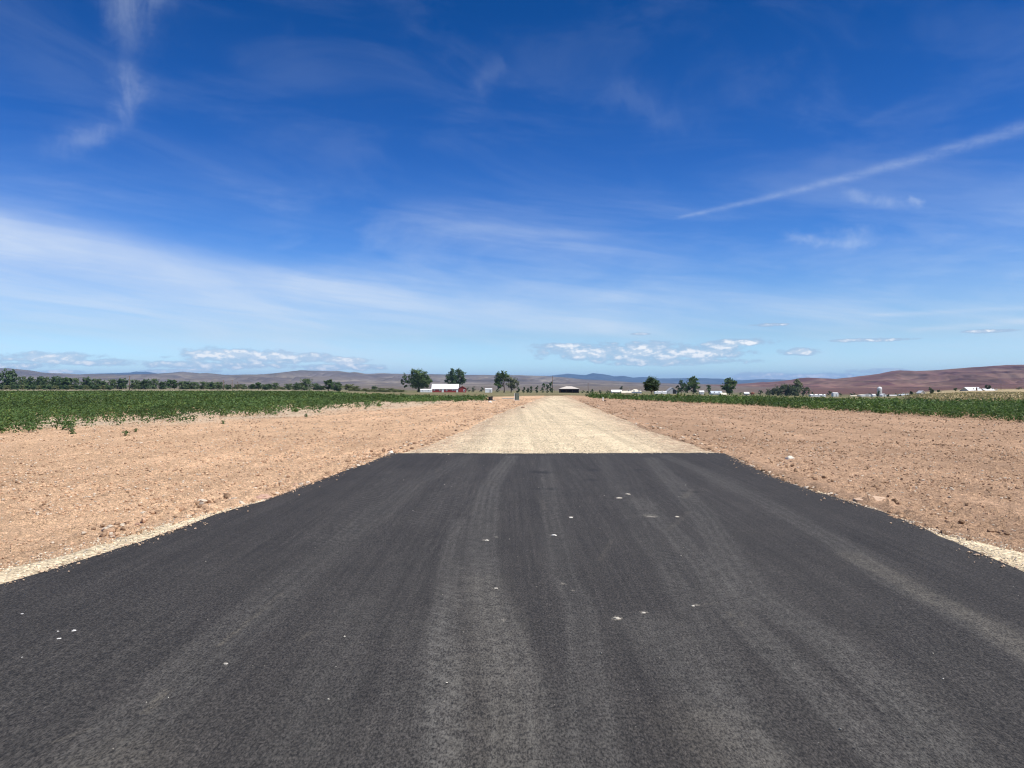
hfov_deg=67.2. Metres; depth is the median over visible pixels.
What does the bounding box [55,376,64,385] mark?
tree
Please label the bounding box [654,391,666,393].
trailer
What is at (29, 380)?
tree
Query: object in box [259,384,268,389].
tree
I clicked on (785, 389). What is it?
shrub
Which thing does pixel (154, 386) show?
tree
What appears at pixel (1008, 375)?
hills
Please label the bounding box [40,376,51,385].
tree
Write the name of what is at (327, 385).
tree
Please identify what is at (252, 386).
tree
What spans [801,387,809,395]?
shrub
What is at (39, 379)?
tree
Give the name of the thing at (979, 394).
dry grass
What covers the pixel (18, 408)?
crop field
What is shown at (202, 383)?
tree
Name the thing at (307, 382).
tree
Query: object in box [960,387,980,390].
farmhouse
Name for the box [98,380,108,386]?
tree
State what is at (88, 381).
tree
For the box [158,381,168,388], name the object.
tree
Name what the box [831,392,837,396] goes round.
shed
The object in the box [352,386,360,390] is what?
tree
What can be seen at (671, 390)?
hay shed
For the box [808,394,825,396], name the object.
shed
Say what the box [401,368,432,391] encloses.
tree
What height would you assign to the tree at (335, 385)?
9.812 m
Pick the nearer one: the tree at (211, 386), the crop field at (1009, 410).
the crop field at (1009, 410)
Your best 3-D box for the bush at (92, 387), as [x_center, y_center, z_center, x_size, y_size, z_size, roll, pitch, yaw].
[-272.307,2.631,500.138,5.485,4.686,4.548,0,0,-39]
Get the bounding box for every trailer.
[420,389,431,391]
[485,388,491,392]
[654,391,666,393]
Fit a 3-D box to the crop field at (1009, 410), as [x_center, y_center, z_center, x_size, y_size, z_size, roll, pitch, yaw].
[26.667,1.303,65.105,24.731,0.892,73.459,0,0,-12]
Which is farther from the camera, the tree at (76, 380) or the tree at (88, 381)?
the tree at (76, 380)
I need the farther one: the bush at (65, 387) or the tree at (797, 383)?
the tree at (797, 383)
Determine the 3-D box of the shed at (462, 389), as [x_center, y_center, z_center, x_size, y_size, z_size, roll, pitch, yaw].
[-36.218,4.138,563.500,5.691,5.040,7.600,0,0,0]
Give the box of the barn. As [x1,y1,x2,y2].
[431,384,458,391]
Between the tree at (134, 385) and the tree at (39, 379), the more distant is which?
the tree at (39, 379)
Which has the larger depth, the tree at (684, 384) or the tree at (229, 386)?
the tree at (229, 386)
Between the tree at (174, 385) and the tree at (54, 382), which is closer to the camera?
the tree at (174, 385)
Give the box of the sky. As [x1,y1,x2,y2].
[0,0,1023,379]
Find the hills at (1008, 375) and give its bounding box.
[699,365,1023,388]
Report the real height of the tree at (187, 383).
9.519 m
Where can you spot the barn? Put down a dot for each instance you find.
(445, 388)
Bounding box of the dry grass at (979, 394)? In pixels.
[905,391,1023,403]
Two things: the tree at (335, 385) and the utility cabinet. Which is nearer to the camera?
the utility cabinet
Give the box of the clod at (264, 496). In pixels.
[256,494,271,498]
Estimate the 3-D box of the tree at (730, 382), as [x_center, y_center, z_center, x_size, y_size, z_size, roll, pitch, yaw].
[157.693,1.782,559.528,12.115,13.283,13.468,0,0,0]
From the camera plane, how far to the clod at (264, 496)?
10.82 m
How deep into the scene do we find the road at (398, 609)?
4.96 m
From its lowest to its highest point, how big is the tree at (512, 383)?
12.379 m
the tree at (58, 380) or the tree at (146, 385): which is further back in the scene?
the tree at (58, 380)
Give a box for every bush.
[60,385,69,389]
[88,384,96,389]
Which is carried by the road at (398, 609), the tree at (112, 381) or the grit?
the grit
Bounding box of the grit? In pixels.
[5,452,1018,750]
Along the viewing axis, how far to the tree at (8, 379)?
597.79 m
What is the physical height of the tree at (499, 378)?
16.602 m
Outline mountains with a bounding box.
[98,371,784,383]
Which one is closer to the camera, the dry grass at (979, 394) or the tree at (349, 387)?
the dry grass at (979, 394)
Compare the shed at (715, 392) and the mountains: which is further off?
the mountains
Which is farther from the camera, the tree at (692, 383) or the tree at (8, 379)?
the tree at (8, 379)
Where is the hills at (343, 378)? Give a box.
[0,368,723,385]
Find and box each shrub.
[765,383,800,395]
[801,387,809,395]
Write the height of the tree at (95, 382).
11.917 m
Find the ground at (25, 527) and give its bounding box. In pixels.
[0,385,1023,571]
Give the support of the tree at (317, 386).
on the ground at (25, 527)
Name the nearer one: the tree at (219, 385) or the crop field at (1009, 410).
the crop field at (1009, 410)
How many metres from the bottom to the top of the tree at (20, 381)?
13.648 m
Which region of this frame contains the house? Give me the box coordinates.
[629,389,641,392]
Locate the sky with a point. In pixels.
(714, 189)
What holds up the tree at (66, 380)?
on the ground at (25, 527)
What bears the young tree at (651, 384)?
on the ground at (25, 527)
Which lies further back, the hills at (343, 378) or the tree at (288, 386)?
the hills at (343, 378)
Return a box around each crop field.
[0,390,487,432]
[585,392,1023,421]
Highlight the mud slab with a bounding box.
[853,496,884,500]
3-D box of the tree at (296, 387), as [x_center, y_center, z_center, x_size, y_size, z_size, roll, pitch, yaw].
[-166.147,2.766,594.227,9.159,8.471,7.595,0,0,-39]
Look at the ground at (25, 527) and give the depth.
18.16 m
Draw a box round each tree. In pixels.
[0,368,17,385]
[13,376,27,388]
[24,376,36,386]
[33,376,45,388]
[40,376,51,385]
[47,376,62,385]
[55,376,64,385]
[61,377,72,386]
[69,378,80,386]
[80,376,93,386]
[92,378,100,386]
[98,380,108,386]
[107,379,116,388]
[113,378,128,388]
[128,379,140,388]
[140,378,152,388]
[148,378,160,388]
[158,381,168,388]
[166,379,172,387]
[171,380,177,388]
[177,381,187,388]
[184,380,191,388]
[188,382,200,388]
[195,381,209,389]
[205,382,216,389]
[214,382,226,389]
[224,384,231,389]
[248,384,255,388]
[255,382,261,389]
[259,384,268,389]
[272,382,279,389]
[283,383,292,389]
[292,382,301,389]
[295,378,314,389]
[311,383,319,389]
[322,379,333,390]
[331,381,342,390]
[338,384,353,390]
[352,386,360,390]
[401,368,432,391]
[444,367,466,386]
[493,370,508,392]
[504,376,518,392]
[643,376,660,393]
[675,380,687,392]
[683,376,699,393]
[720,377,737,394]
[789,378,803,395]
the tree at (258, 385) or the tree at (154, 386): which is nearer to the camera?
the tree at (258, 385)
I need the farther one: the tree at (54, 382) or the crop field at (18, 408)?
the tree at (54, 382)
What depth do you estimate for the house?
610.06 m
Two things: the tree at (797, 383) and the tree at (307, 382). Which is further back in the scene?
the tree at (797, 383)
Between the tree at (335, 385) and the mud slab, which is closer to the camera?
the mud slab
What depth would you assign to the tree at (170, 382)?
621.14 m
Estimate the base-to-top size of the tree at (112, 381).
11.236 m
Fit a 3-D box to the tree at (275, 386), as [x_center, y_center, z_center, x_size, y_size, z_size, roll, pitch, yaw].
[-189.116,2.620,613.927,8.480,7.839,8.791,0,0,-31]
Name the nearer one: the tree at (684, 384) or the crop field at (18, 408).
the crop field at (18, 408)
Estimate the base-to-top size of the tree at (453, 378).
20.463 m
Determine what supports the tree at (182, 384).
on the ground at (25, 527)
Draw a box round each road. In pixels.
[0,396,1023,583]
[0,453,1023,767]
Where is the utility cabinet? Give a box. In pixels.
[514,393,518,399]
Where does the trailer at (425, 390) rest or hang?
on the ground at (25, 527)
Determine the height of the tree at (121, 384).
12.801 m
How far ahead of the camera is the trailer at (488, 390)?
380.00 m
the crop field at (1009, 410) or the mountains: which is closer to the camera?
the crop field at (1009, 410)
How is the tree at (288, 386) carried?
on the ground at (25, 527)
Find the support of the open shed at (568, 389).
on the ground at (25, 527)
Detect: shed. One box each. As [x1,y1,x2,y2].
[459,386,465,391]
[559,386,578,392]
[666,387,676,393]
[709,391,721,394]
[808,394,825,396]
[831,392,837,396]

